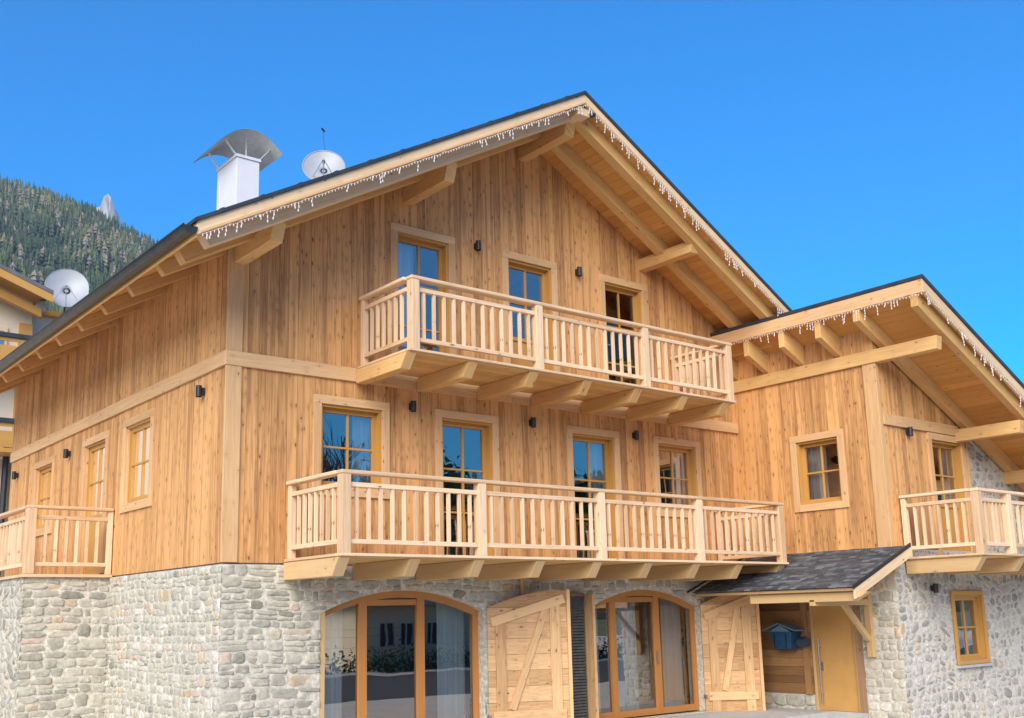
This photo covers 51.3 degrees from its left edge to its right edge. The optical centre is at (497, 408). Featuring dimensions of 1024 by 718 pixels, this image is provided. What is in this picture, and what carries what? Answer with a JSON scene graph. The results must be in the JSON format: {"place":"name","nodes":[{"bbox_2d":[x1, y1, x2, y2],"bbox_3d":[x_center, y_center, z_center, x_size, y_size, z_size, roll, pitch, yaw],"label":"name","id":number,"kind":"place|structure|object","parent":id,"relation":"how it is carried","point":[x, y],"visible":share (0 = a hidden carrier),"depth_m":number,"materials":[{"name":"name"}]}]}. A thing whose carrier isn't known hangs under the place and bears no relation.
{"place":"outdoors","nodes":[
{"label":"outdoors","id":0,"kind":"place"},
{"bbox_2d":[1,193,122,282],"bbox_3d":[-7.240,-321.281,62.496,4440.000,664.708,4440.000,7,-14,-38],"label":"hills","id":1,"kind":"structure","parent":0,"point":[45,270],"depth_m":1173.94,"materials":[{"name":"green plant"}]},
{"bbox_2d":[0,175,157,312],"bbox_3d":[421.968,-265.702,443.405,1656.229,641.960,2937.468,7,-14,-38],"label":"forest","id":2,"kind":"object","parent":1,"relation":"on","point":[125,246],"visible":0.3,"depth_m":1227.84,"materials":[{"name":"green plant"}]},
{"bbox_2d":[96,194,122,228],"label":"rock peak","id":3,"kind":"object","parent":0,"point":[107,206],"visible":0.1,"depth_m":2552.85,"materials":[{"name":"grey stone"}]},
{"bbox_2d":[0,0,1023,383],"label":"sky","id":4,"kind":"structure","parent":0,"point":[840,148],"materials":[{"name":"blue"}]},
{"bbox_2d":[352,710,1023,717],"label":"courtyard","id":5,"kind":"structure","parent":0,"point":[602,711],"depth_m":21.50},
{"bbox_2d":[0,264,61,576],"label":"house","id":6,"kind":"structure","parent":5,"relation":"on","point":[21,296],"depth_m":31.45,"materials":[{"name":"paint"}]},
{"bbox_2d":[0,327,7,344],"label":"window","id":7,"kind":"structure","parent":6,"relation":"in","point":[4,329],"depth_m":31.70,"materials":[{"name":"white wood"}]},
{"bbox_2d":[35,301,45,318],"bbox_3d":[-13.887,-3.000,32.180,0.347,0.528,0.660,6,-13,-35],"label":"satellite dish","id":8,"kind":"object","parent":6,"relation":"attached to","point":[41,305],"visible":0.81,"depth_m":32.17,"materials":[{"name":"metal"}]},
{"bbox_2d":[44,269,88,312],"bbox_3d":[-13.213,-3.652,32.517,1.262,1.321,1.123,-7,-12,27],"label":"satellite dish","id":9,"kind":"object","parent":6,"relation":"attached to","point":[70,287],"visible":0.83,"depth_m":32.54,"materials":[{"name":"metal"}]},
{"bbox_2d":[0,90,1023,717],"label":"chalet","id":10,"kind":"object","parent":5,"relation":"on","point":[300,508],"visible":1,"depth_m":17.40,"materials":[{"name":"brown wood"}]},
{"bbox_2d":[12,471,18,478],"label":"wall lamp","id":11,"kind":"object","parent":10,"relation":"attached to","point":[14,475],"visible":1,"depth_m":21.87,"materials":[{"name":"black metal"}]},
{"bbox_2d":[32,455,55,536],"bbox_3d":[-8.644,1.698,20.398,0.152,1.460,1.325,7,-14,-38],"label":"window","id":12,"kind":"structure","parent":10,"relation":"in","point":[44,479],"depth_m":20.57,"materials":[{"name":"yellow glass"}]},
{"bbox_2d":[63,449,70,457],"bbox_3d":[-7.790,0.809,19.279,0.117,0.160,0.084,7,-14,-38],"label":"wall lamp","id":13,"kind":"object","parent":10,"relation":"attached to","point":[66,453],"visible":1,"depth_m":19.24,"materials":[{"name":"black metal"}]},
{"bbox_2d":[75,430,109,573],"bbox_3d":[-6.802,1.619,18.058,0.152,2.360,1.335,7,-14,-38],"label":"balcony door","id":14,"kind":"structure","parent":10,"relation":"in","point":[96,455],"depth_m":18.25,"materials":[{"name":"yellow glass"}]},
{"bbox_2d":[119,407,155,513],"bbox_3d":[-5.555,0.827,16.596,0.152,1.500,1.335,7,-14,-38],"label":"window","id":15,"kind":"structure","parent":10,"relation":"in","point":[140,440],"depth_m":16.73,"materials":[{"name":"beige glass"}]},
{"bbox_2d":[195,385,204,396],"bbox_3d":[-4.121,-0.244,14.766,0.117,0.160,0.084,7,-14,-38],"label":"wall lamp","id":16,"kind":"object","parent":10,"relation":"attached to","point":[200,391],"visible":1,"depth_m":14.73,"materials":[{"name":"black metal"}]},
{"bbox_2d":[302,150,345,178],"bbox_3d":[-3.135,-4.121,19.246,0.567,1.327,0.632,-11,-14,40],"label":"satellite dish","id":17,"kind":"object","parent":10,"relation":"attached to","point":[316,164],"visible":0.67,"depth_m":19.42,"materials":[{"name":"metal"}]},
{"bbox_2d":[312,394,389,498],"bbox_3d":[-2.168,0.576,15.395,1.270,1.435,0.318,7,-14,-38],"label":"window","id":18,"kind":"structure","parent":10,"relation":"in","point":[366,423],"depth_m":15.57,"materials":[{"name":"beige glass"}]},
{"bbox_2d":[202,105,585,238],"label":"string lights","id":19,"kind":"object","parent":10,"relation":"attached to","point":[388,173],"visible":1,"depth_m":14.40,"materials":[{"name":"white"}]},
{"bbox_2d":[319,591,479,717],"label":"arched door","id":20,"kind":"structure","parent":10,"relation":"in","point":[449,612],"depth_m":15.60,"materials":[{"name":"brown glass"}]},
{"bbox_2d":[409,401,415,411],"bbox_3d":[-1.266,-0.036,16.007,0.084,0.160,0.117,7,-14,-38],"label":"wall lamp","id":21,"kind":"object","parent":10,"relation":"attached to","point":[412,406],"visible":1,"depth_m":15.97,"materials":[{"name":"black metal"}]},
{"bbox_2d":[390,222,456,354],"bbox_3d":[-1.226,-1.643,16.630,1.230,2.330,0.318,7,-14,-38],"label":"balcony door","id":22,"kind":"structure","parent":10,"relation":"in","point":[401,245],"depth_m":16.76,"materials":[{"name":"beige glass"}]},
{"bbox_2d":[435,409,501,555],"bbox_3d":[-0.495,1.206,16.537,1.240,2.310,0.197,7,-14,-38],"label":"balcony door","id":23,"kind":"structure","parent":10,"relation":"in","point":[490,465],"depth_m":16.69,"materials":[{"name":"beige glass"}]},
{"bbox_2d":[474,240,480,250],"bbox_3d":[-0.318,-2.653,17.333,0.084,0.160,0.117,7,-14,-38],"label":"wall lamp","id":24,"kind":"object","parent":10,"relation":"attached to","point":[477,245],"visible":1,"depth_m":17.29,"materials":[{"name":"black metal"}]},
{"bbox_2d":[501,249,559,371],"bbox_3d":[0.523,-1.431,17.924,1.220,2.330,0.197,7,-14,-38],"label":"balcony door","id":25,"kind":"structure","parent":10,"relation":"in","point":[524,263],"depth_m":18.07,"materials":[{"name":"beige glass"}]},
{"bbox_2d":[529,417,535,427],"bbox_3d":[0.583,0.224,17.451,0.084,0.160,0.117,7,-14,-38],"label":"wall lamp","id":26,"kind":"object","parent":10,"relation":"attached to","point":[532,422],"visible":1,"depth_m":17.41,"materials":[{"name":"black metal"}]},
{"bbox_2d":[575,266,581,276],"bbox_3d":[1.430,-2.406,18.696,0.084,0.160,0.117,7,-14,-38],"label":"wall lamp","id":27,"kind":"object","parent":10,"relation":"attached to","point":[578,271],"visible":1,"depth_m":18.66,"materials":[{"name":"black metal"}]},
{"bbox_2d":[566,425,624,558],"bbox_3d":[1.586,1.491,18.242,1.250,2.310,0.318,7,-14,-38],"label":"balcony door","id":28,"kind":"structure","parent":10,"relation":"in","point":[594,438],"depth_m":18.44,"materials":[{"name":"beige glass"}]},
{"bbox_2d":[598,274,648,384],"bbox_3d":[2.266,-1.205,19.288,1.210,2.330,0.197,7,-14,-38],"label":"balcony door","id":29,"kind":"structure","parent":10,"relation":"in","point":[607,283],"depth_m":19.47,"materials":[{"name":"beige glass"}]},
{"bbox_2d":[632,430,638,439],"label":"wall lamp","id":30,"kind":"object","parent":10,"relation":"attached to","point":[635,434],"visible":1,"depth_m":18.89,"materials":[{"name":"black metal"}]},
{"bbox_2d":[595,590,699,717],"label":"arched door","id":31,"kind":"structure","parent":10,"relation":"in","point":[620,608],"depth_m":18.66,"materials":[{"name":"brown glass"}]},
{"bbox_2d":[652,436,702,517],"bbox_3d":[3.229,1.286,19.618,1.270,1.455,0.318,7,-14,-38],"label":"window","id":32,"kind":"structure","parent":10,"relation":"in","point":[692,462],"depth_m":19.81,"materials":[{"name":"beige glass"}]},
{"bbox_2d":[587,105,783,313],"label":"string lights","id":33,"kind":"object","parent":10,"relation":"on","point":[680,204],"visible":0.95,"depth_m":18.22,"materials":[{"name":"white"}]},
{"bbox_2d":[762,622,809,648],"bbox_3d":[5.238,4.111,19.298,0.370,0.470,0.780,7,-14,-38],"label":"mailbox","id":34,"kind":"object","parent":10,"relation":"attached to","point":[782,637],"visible":1,"depth_m":19.21,"materials":[{"name":"blue paint"}]},
{"bbox_2d":[789,428,849,512],"bbox_3d":[5.911,1.142,19.317,0.318,1.405,1.135,7,-14,-38],"label":"window","id":35,"kind":"structure","parent":10,"relation":"in","point":[818,472],"depth_m":19.48,"materials":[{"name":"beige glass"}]},
{"bbox_2d":[720,293,921,349],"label":"string lights","id":36,"kind":"object","parent":10,"relation":"attached to","point":[831,317],"visible":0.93,"depth_m":18.55,"materials":[{"name":"white"}]},
{"bbox_2d":[809,603,868,713],"bbox_3d":[5.981,4.279,18.651,0.147,2.000,1.060,7,-14,-38],"label":"entrance door","id":37,"kind":"structure","parent":10,"relation":"in","point":[837,645],"depth_m":18.67,"materials":[{"name":"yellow wood"}]},
{"bbox_2d":[905,427,912,435],"bbox_3d":[7.284,0.401,18.825,0.084,0.160,0.117,7,-14,-38],"label":"wall lamp","id":38,"kind":"object","parent":10,"relation":"attached to","point":[909,431],"visible":1,"depth_m":18.79,"materials":[{"name":"black metal"}]},
{"bbox_2d":[930,583,938,592],"bbox_3d":[7.584,3.106,18.466,0.084,0.160,0.117,7,-14,-38],"label":"wall lamp","id":39,"kind":"object","parent":10,"relation":"attached to","point":[934,587],"visible":1,"depth_m":18.43,"materials":[{"name":"black metal"}]},
{"bbox_2d":[926,432,975,554],"bbox_3d":[8.207,1.595,19.568,1.290,2.220,0.318,7,-14,-38],"label":"balcony door","id":40,"kind":"structure","parent":10,"relation":"in","point":[934,440],"depth_m":19.70,"materials":[{"name":"beige wood"}]},
{"bbox_2d":[950,591,993,667],"bbox_3d":[8.415,3.952,19.164,1.150,1.330,0.316,7,-14,-38],"label":"window","id":41,"kind":"structure","parent":10,"relation":"in","point":[963,597],"depth_m":19.32,"materials":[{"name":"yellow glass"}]},
{"bbox_2d":[926,293,1023,406],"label":"string lights","id":42,"kind":"object","parent":10,"relation":"attached to","point":[984,358],"visible":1,"depth_m":18.04,"materials":[{"name":"white"}]}
]}

